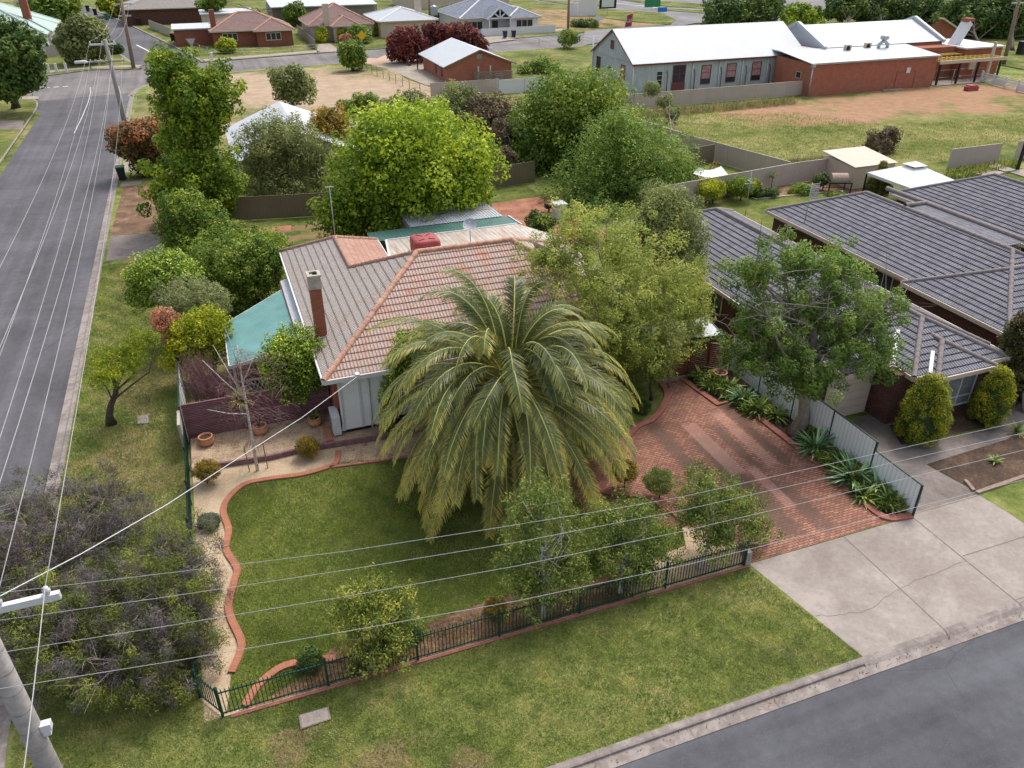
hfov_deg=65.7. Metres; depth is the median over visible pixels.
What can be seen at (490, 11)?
porch
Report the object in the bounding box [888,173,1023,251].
brick house
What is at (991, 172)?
concrete slab
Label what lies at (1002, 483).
timber garden edge
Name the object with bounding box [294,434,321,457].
ball shrub
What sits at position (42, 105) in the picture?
side road mouth
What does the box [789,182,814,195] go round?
bush
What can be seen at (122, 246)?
driveway
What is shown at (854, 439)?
metal fence
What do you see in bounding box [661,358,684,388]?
yucca
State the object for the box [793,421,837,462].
agave
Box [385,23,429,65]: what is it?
red tree
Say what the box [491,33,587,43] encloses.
road markings
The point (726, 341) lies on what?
potted plant
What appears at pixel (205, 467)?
ball shrub
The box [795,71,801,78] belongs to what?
window
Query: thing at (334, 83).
vacant block
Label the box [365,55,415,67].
dirt patch
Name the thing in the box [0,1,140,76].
block
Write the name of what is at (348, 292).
house
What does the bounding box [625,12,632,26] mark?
feather banner
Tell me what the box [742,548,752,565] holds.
end pier
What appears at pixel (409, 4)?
warehouse
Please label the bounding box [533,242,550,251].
satellite dish
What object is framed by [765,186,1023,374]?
brick house
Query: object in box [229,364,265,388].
bare shrub
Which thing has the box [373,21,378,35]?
bush
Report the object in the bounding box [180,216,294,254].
tree
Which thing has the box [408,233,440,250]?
evaporative cooler
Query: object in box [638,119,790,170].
metal fence
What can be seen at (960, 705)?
road
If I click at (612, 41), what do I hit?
window
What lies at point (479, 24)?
window
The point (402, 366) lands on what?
bush
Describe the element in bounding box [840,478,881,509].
agave
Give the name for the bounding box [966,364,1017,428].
conifer
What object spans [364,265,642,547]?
palm tree
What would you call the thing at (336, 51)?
kerb
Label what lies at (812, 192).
antenna mast
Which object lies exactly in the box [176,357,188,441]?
metal fence
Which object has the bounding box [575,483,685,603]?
birch tree
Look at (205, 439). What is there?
terracotta pot
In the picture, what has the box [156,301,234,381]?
bush
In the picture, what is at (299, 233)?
back yard
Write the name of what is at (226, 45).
bush
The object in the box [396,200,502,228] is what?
garden shed
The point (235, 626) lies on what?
brick edging
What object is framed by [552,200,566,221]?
white shed
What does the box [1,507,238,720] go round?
tea tree
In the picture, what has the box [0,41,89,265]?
power line
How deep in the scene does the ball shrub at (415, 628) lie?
25.32 m
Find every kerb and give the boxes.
[0,95,37,161]
[0,95,871,767]
[84,5,203,61]
[85,13,139,69]
[126,45,588,96]
[204,34,556,61]
[860,600,1023,674]
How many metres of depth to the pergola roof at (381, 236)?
50.66 m
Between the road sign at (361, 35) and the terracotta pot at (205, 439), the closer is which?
the terracotta pot at (205, 439)
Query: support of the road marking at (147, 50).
on the side road at (24, 172)
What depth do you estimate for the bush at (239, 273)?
45.44 m
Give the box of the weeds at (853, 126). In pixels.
[644,112,1023,160]
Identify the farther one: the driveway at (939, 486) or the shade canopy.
the shade canopy
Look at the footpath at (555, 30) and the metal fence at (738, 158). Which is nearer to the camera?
the metal fence at (738, 158)
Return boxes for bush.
[110,40,124,53]
[119,244,206,313]
[147,306,198,376]
[149,273,233,325]
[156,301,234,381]
[185,225,288,315]
[214,36,236,52]
[251,319,325,407]
[315,25,328,42]
[336,27,345,41]
[339,33,352,41]
[346,23,372,43]
[366,88,439,117]
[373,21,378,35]
[377,319,460,436]
[431,79,483,126]
[433,5,441,23]
[516,54,558,76]
[524,209,559,232]
[570,17,598,27]
[749,188,765,197]
[763,187,781,197]
[787,187,799,194]
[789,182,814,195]
[812,172,830,186]
[827,190,846,196]
[862,124,904,154]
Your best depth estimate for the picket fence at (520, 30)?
157.61 m
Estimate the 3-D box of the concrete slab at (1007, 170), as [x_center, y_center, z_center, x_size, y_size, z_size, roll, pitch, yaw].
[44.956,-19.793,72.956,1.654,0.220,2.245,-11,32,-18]
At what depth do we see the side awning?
40.90 m
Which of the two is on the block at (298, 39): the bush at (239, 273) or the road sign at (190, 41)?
the road sign at (190, 41)
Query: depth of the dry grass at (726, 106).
95.78 m
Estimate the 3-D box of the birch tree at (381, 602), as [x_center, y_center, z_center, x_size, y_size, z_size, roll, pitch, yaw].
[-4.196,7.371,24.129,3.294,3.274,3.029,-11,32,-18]
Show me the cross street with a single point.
(132, 80)
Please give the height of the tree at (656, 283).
8.976 m
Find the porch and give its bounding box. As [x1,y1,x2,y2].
[483,5,512,27]
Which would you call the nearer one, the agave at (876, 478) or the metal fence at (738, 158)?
the agave at (876, 478)
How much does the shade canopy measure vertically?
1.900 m
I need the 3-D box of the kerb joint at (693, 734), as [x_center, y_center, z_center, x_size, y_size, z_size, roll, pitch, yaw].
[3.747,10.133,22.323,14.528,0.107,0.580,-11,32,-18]
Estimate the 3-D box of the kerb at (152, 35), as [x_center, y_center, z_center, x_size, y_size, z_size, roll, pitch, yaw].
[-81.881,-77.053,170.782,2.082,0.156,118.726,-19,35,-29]
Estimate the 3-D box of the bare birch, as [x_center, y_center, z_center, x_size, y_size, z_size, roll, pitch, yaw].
[-10.987,0.576,31.994,4.961,6.594,3.249,-11,32,-18]
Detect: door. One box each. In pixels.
[492,20,497,27]
[824,374,872,415]
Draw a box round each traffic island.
[539,0,598,6]
[591,9,675,22]
[624,0,702,8]
[655,8,704,13]
[827,1,942,24]
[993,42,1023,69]
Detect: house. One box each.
[0,2,60,53]
[120,0,203,25]
[208,9,294,46]
[225,101,382,183]
[279,235,663,431]
[298,2,374,41]
[363,0,438,37]
[438,0,541,32]
[622,207,1012,423]
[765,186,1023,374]
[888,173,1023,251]
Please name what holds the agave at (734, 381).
on the agave bed at (783, 427)
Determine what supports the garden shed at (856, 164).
on the neighbour yard at (755, 210)
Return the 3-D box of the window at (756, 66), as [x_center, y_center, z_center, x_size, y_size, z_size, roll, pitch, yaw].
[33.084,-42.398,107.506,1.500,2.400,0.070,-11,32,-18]
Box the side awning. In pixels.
[279,279,302,337]
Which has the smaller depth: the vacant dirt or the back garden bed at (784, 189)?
the back garden bed at (784, 189)
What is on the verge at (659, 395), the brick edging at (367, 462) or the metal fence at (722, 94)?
the metal fence at (722, 94)
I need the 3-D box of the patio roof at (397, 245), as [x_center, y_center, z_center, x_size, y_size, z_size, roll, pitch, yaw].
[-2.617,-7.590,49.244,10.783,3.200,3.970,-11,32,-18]
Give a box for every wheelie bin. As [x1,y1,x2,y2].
[114,165,126,179]
[503,30,506,37]
[511,30,515,36]
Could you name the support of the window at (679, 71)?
in the tin hall
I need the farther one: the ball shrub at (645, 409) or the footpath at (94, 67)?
the footpath at (94, 67)
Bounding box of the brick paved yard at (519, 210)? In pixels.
[492,195,607,243]
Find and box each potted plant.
[305,410,322,420]
[713,336,736,373]
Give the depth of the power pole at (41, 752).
15.34 m
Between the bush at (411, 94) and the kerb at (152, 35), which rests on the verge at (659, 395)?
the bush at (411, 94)
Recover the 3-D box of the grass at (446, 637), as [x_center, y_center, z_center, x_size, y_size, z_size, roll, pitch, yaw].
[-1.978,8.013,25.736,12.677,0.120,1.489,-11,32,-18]
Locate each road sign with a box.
[186,38,194,45]
[357,31,365,39]
[596,16,602,20]
[599,0,616,12]
[644,0,660,6]
[658,7,666,11]
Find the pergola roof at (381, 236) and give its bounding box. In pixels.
[367,215,521,241]
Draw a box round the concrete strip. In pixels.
[881,88,903,90]
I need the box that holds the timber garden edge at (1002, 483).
[963,474,1023,494]
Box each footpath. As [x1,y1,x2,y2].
[47,65,140,71]
[202,50,317,60]
[501,28,572,35]
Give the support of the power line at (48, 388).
attached to the power pole at (41, 752)
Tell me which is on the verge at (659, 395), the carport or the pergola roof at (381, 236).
the carport
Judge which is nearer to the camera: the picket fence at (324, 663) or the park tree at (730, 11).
the picket fence at (324, 663)
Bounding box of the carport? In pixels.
[224,289,294,391]
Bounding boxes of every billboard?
[570,2,578,15]
[579,0,596,15]
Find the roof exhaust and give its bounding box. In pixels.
[876,35,889,47]
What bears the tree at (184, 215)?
on the back yard at (299, 233)
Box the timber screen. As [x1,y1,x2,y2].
[655,335,730,383]
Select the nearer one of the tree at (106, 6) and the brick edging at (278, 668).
the brick edging at (278, 668)
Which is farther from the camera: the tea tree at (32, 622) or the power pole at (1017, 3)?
the power pole at (1017, 3)
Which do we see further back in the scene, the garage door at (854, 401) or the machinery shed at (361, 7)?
the machinery shed at (361, 7)
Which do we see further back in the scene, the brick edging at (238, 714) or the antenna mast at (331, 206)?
the antenna mast at (331, 206)
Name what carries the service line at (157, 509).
attached to the power pole at (41, 752)
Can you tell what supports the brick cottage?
on the dirt yard at (421, 74)
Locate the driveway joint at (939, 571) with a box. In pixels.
[818,495,1023,636]
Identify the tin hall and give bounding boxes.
[590,21,801,93]
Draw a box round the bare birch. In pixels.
[183,329,299,472]
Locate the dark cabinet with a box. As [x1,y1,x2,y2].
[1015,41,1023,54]
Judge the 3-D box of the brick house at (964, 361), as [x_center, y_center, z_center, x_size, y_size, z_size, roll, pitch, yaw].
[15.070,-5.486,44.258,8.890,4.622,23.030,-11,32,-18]
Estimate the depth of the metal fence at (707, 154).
74.08 m
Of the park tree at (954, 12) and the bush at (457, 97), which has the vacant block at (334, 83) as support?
the bush at (457, 97)
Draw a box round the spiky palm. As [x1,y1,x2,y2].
[770,170,779,187]
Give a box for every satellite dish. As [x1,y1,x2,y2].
[463,218,476,241]
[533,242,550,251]
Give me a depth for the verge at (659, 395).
24.23 m
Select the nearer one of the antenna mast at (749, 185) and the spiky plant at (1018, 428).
the spiky plant at (1018, 428)
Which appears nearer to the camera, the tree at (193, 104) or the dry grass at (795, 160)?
the tree at (193, 104)
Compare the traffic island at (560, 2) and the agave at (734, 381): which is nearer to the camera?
the agave at (734, 381)
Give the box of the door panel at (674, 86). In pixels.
[671,83,684,90]
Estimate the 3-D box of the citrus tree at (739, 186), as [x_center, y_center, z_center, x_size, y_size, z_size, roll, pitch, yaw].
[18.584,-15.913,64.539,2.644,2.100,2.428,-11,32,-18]
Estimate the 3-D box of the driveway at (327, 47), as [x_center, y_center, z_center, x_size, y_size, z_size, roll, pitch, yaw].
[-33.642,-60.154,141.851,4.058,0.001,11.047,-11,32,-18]
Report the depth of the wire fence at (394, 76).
110.90 m
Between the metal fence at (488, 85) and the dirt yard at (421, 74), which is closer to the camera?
the metal fence at (488, 85)
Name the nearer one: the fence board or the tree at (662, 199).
the fence board
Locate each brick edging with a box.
[220,450,340,672]
[231,565,748,718]
[241,654,344,706]
[330,445,485,468]
[582,484,684,524]
[620,381,669,445]
[680,377,913,521]
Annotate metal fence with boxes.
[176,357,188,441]
[430,78,498,96]
[498,77,549,93]
[622,81,802,108]
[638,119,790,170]
[652,158,828,203]
[679,144,714,165]
[728,336,923,515]
[946,143,1002,168]
[1013,140,1023,159]
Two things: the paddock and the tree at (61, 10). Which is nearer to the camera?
the paddock
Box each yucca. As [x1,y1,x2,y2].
[225,385,256,428]
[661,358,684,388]
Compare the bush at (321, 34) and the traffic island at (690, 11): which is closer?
the bush at (321, 34)
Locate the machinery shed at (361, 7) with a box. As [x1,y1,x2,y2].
[266,0,377,23]
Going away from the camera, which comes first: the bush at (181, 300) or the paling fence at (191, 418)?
the paling fence at (191, 418)
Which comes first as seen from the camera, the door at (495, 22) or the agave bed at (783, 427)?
the agave bed at (783, 427)
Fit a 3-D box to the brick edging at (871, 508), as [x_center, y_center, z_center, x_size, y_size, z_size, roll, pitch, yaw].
[11.967,2.462,35.203,1.228,0.090,12.740,-15,34,-24]
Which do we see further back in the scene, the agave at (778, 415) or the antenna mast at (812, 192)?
the antenna mast at (812, 192)
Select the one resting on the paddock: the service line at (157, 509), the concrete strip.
the concrete strip
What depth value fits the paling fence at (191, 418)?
35.34 m
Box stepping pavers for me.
[323,426,333,441]
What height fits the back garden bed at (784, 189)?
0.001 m
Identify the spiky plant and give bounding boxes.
[988,453,1004,464]
[1000,419,1023,437]
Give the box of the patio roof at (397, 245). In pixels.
[385,223,561,255]
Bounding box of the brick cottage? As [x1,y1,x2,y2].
[416,37,516,81]
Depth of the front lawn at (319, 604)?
28.98 m
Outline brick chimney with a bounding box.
[18,0,32,19]
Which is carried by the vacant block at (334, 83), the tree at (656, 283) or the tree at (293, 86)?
the tree at (293, 86)
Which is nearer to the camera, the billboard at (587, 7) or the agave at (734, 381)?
the agave at (734, 381)
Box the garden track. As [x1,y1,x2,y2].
[247,225,290,232]
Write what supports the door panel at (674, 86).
in the tin hall
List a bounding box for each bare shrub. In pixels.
[162,335,251,402]
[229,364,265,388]
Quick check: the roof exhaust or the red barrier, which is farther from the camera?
the roof exhaust
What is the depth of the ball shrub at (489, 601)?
26.17 m
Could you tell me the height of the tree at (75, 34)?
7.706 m
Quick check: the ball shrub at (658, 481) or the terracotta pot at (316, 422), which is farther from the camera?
the terracotta pot at (316, 422)
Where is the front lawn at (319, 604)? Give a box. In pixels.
[227,455,685,710]
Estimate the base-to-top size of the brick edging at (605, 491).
0.090 m
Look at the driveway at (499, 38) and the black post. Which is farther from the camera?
the driveway at (499, 38)
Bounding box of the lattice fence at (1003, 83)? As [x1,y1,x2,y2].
[980,70,1023,91]
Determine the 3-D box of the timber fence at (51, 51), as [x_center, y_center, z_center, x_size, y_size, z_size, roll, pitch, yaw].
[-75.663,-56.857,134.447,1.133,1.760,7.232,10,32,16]
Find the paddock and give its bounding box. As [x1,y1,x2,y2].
[628,77,1023,166]
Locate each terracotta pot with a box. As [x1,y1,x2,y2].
[197,432,213,446]
[252,421,267,435]
[308,414,320,426]
[713,369,727,377]
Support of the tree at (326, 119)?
on the verge at (659, 395)
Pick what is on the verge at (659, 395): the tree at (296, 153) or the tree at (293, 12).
the tree at (296, 153)
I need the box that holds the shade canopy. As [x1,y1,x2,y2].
[692,166,727,180]
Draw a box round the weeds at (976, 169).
[942,159,1017,177]
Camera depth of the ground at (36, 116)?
91.45 m
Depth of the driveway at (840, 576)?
28.07 m
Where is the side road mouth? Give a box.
[36,95,131,112]
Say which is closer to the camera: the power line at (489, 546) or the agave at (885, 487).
the power line at (489, 546)
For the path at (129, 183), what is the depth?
69.24 m
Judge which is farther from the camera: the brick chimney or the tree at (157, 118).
the brick chimney
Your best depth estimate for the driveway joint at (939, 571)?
28.27 m
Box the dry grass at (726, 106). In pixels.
[636,95,799,117]
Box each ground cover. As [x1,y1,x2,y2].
[691,371,776,416]
[798,425,909,512]
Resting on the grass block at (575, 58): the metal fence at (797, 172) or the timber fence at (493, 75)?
the timber fence at (493, 75)
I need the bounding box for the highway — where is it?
[534,0,825,45]
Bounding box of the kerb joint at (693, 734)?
[594,662,859,767]
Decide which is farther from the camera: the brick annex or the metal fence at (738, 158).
the brick annex
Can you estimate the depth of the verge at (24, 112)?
92.65 m
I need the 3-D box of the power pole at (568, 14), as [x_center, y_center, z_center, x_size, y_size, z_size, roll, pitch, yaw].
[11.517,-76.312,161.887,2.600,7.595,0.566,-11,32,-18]
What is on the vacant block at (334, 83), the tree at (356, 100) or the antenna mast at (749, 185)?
the tree at (356, 100)
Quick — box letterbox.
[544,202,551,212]
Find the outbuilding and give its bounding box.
[198,8,251,22]
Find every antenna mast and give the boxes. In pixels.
[325,186,334,233]
[745,171,753,214]
[804,183,819,222]
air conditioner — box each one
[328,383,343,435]
[843,44,851,50]
[863,42,871,47]
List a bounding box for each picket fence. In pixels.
[182,421,222,711]
[214,540,749,717]
[481,25,555,35]
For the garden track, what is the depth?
59.22 m
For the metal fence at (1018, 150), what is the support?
on the paddock
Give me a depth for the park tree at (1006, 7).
150.97 m
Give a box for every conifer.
[865,160,893,197]
[892,370,954,447]
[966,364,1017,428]
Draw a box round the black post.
[1015,144,1023,169]
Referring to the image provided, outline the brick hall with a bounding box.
[772,16,946,96]
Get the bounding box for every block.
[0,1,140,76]
[82,0,671,62]
[133,63,516,168]
[400,45,608,117]
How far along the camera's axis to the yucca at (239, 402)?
34.78 m
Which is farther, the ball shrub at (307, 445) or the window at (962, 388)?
the window at (962, 388)
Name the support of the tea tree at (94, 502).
on the verge at (659, 395)
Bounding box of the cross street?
[27,33,598,100]
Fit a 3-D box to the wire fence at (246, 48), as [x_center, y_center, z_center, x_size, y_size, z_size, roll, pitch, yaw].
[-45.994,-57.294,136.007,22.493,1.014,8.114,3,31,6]
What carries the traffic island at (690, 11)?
on the highway
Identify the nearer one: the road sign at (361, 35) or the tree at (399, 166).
the tree at (399, 166)
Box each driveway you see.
[106,233,165,260]
[317,43,336,51]
[483,35,515,42]
[566,376,891,562]
[750,494,1023,655]
[851,414,976,511]
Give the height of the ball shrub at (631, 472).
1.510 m
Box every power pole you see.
[0,586,62,767]
[74,39,126,121]
[113,0,135,67]
[428,0,430,15]
[567,0,569,28]
[1002,0,1023,63]
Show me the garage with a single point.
(199, 33)
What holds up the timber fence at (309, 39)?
on the block at (298, 39)
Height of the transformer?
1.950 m
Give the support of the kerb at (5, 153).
on the ground at (36, 116)
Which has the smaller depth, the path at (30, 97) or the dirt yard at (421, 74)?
the path at (30, 97)
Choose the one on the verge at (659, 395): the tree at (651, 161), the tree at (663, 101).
the tree at (651, 161)
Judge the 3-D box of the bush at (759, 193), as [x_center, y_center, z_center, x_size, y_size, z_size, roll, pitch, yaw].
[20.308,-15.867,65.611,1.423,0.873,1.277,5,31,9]
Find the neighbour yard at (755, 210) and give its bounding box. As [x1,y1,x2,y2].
[599,160,1023,229]
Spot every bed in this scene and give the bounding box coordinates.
[190,411,470,468]
[193,440,742,721]
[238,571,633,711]
[687,370,905,514]
[745,182,861,196]
[889,411,985,443]
[926,435,1023,490]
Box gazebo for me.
[862,161,952,190]
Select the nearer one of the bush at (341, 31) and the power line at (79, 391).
the power line at (79, 391)
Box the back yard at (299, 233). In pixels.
[184,183,610,338]
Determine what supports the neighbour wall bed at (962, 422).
on the verge at (659, 395)
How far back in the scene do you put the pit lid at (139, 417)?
36.58 m
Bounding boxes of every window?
[222,33,237,40]
[265,32,281,40]
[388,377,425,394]
[466,21,482,29]
[516,19,532,26]
[596,56,600,75]
[610,40,613,48]
[620,64,625,85]
[656,71,662,88]
[672,65,685,82]
[700,65,711,83]
[707,289,722,316]
[725,63,736,82]
[750,61,761,80]
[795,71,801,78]
[872,268,893,290]
[947,374,977,406]
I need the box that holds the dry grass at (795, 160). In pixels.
[783,154,826,162]
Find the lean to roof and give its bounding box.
[631,317,723,342]
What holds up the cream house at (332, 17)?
on the block at (298, 39)
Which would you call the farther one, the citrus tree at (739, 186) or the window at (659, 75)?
the window at (659, 75)
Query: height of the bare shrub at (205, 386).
4.415 m
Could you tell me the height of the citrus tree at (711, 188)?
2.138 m
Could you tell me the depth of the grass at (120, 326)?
37.67 m
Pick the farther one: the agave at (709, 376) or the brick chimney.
the brick chimney
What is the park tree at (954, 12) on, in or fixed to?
on the ground at (36, 116)
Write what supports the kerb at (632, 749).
on the ground at (36, 116)
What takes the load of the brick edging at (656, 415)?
on the verge at (659, 395)
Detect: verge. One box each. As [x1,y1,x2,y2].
[0,95,38,164]
[5,45,1023,767]
[110,184,161,234]
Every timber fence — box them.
[44,45,60,56]
[148,20,170,35]
[297,25,315,48]
[474,70,511,79]
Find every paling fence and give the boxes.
[180,381,330,442]
[217,161,534,220]
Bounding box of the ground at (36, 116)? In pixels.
[0,0,1023,723]
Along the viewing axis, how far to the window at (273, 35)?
142.48 m
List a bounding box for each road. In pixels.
[0,93,129,653]
[13,0,201,68]
[616,621,1023,767]
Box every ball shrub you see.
[191,458,221,483]
[196,512,220,530]
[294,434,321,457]
[295,642,322,673]
[399,619,425,643]
[483,595,507,616]
[608,455,639,487]
[633,398,651,415]
[642,465,674,498]
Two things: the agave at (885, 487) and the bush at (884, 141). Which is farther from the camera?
the bush at (884, 141)
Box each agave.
[685,364,716,383]
[697,373,725,392]
[715,377,745,400]
[720,384,759,404]
[739,390,776,420]
[760,404,791,424]
[792,426,820,443]
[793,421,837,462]
[822,448,853,474]
[822,448,884,495]
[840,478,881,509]
[858,462,896,496]
[872,479,906,513]
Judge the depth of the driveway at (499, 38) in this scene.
152.41 m
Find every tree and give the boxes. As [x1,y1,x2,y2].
[0,13,48,108]
[0,453,159,600]
[0,552,98,691]
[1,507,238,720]
[14,0,83,23]
[50,12,111,65]
[81,324,162,426]
[94,0,125,15]
[103,116,171,178]
[134,40,249,219]
[147,113,171,143]
[149,186,229,258]
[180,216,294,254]
[194,0,307,24]
[224,104,342,196]
[266,62,318,105]
[303,93,511,243]
[307,101,351,143]
[319,562,430,681]
[336,91,378,117]
[337,38,368,70]
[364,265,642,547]
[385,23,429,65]
[420,22,442,48]
[429,21,489,50]
[459,90,521,147]
[488,117,524,165]
[489,466,608,628]
[498,60,647,178]
[508,196,723,394]
[535,104,706,224]
[556,28,581,48]
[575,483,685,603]
[610,327,674,400]
[612,180,713,300]
[641,80,688,133]
[664,456,790,569]
[695,177,727,203]
[699,0,787,24]
[701,220,935,438]
[725,175,754,200]
[749,178,762,188]
[779,2,828,25]
[823,0,877,22]
[855,0,903,21]
[886,0,948,25]
[931,0,1012,40]
[978,0,1023,50]
[989,308,1023,412]
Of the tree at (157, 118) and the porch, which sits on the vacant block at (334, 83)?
the tree at (157, 118)
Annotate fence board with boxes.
[177,410,183,446]
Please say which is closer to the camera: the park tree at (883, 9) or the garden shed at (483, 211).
the garden shed at (483, 211)
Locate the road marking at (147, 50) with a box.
[45,3,654,132]
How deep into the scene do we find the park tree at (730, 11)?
158.38 m
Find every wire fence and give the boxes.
[192,44,314,55]
[363,61,429,91]
[932,68,973,82]
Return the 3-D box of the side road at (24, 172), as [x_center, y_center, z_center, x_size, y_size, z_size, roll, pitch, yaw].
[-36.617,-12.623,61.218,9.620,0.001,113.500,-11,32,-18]
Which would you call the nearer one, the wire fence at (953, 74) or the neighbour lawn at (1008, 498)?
the neighbour lawn at (1008, 498)
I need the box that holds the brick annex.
[915,17,1006,86]
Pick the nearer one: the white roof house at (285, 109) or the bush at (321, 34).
the white roof house at (285, 109)
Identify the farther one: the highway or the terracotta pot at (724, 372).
the highway
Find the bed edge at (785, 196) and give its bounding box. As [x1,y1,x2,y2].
[751,192,826,199]
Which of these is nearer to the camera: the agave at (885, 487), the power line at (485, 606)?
the power line at (485, 606)
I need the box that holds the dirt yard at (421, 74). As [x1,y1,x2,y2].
[377,60,444,84]
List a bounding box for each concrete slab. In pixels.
[974,169,1005,175]
[987,164,1016,172]
[1009,169,1023,177]
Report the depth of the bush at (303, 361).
35.03 m
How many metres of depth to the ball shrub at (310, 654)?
24.26 m
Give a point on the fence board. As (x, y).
(179, 424)
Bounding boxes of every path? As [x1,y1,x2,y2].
[0,120,23,128]
[19,96,38,98]
[120,180,141,186]
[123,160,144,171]
[896,403,1023,465]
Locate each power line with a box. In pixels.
[0,40,113,481]
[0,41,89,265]
[0,42,101,346]
[0,59,100,436]
[0,61,111,584]
[0,63,89,353]
[0,433,1021,620]
[0,450,1022,652]
[0,480,1021,688]
[1,421,1021,592]
[23,589,44,767]
[45,76,121,585]
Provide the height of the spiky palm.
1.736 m
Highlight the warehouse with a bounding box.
[392,0,508,9]
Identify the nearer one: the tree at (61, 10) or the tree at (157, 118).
the tree at (157, 118)
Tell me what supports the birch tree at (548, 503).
on the garden bed at (441, 622)
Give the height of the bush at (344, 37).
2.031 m
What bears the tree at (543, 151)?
on the verge at (659, 395)
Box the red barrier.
[963,84,978,90]
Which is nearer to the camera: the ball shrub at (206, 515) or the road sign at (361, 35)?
the ball shrub at (206, 515)
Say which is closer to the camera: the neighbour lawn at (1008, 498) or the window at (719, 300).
the neighbour lawn at (1008, 498)
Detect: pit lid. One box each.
[137,414,148,424]
[298,706,330,729]
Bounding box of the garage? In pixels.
[171,22,213,46]
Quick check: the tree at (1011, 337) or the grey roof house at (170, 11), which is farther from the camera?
the grey roof house at (170, 11)
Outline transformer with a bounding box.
[430,5,437,15]
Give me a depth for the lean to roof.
39.59 m
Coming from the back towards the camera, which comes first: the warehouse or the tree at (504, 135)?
the warehouse
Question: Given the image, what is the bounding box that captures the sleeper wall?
[191,421,452,474]
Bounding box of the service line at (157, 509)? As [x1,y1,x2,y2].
[0,377,356,596]
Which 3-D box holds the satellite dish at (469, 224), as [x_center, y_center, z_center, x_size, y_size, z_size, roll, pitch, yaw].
[-2.509,-8.977,47.394,0.811,1.666,0.687,-11,32,-18]
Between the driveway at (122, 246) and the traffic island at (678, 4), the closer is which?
the driveway at (122, 246)
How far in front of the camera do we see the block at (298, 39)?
156.42 m
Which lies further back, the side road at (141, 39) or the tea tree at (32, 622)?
the side road at (141, 39)
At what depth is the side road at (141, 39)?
152.14 m
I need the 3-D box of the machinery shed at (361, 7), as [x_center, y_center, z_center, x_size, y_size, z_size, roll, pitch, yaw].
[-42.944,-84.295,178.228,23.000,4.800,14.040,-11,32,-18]
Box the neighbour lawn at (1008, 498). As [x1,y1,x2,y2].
[979,479,1023,521]
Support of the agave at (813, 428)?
on the agave bed at (783, 427)
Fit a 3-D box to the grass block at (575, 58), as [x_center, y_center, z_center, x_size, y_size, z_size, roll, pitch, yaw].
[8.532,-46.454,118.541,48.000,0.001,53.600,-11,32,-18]
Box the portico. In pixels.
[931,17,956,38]
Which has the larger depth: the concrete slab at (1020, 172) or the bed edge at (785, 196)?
the concrete slab at (1020, 172)
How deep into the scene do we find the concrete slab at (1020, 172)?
71.84 m
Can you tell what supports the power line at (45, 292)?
attached to the power pole at (41, 752)
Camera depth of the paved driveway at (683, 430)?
33.34 m
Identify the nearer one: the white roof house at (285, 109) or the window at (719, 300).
the window at (719, 300)
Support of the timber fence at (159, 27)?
on the block at (298, 39)
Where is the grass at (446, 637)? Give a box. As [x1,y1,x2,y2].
[253,573,631,701]
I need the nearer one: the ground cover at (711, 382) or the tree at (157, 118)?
the ground cover at (711, 382)
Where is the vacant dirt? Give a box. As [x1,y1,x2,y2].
[531,7,660,28]
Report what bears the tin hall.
on the verge at (659, 395)
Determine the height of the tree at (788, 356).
10.700 m
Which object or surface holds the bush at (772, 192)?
on the back garden bed at (784, 189)
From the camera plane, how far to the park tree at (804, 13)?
139.85 m
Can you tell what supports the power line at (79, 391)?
attached to the power pole at (41, 752)
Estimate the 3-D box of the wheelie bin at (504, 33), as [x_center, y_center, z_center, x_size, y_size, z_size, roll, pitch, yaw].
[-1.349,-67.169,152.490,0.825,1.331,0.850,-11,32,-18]
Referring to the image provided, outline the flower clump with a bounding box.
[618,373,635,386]
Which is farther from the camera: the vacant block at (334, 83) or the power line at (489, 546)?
the vacant block at (334, 83)
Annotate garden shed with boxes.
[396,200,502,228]
[823,146,897,188]
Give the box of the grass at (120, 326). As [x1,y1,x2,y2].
[58,262,184,493]
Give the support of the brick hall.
on the verge at (659, 395)
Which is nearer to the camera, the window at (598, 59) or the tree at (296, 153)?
the tree at (296, 153)
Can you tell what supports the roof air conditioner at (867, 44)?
on the brick hall
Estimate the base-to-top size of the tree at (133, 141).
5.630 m
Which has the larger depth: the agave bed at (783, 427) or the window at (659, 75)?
the window at (659, 75)

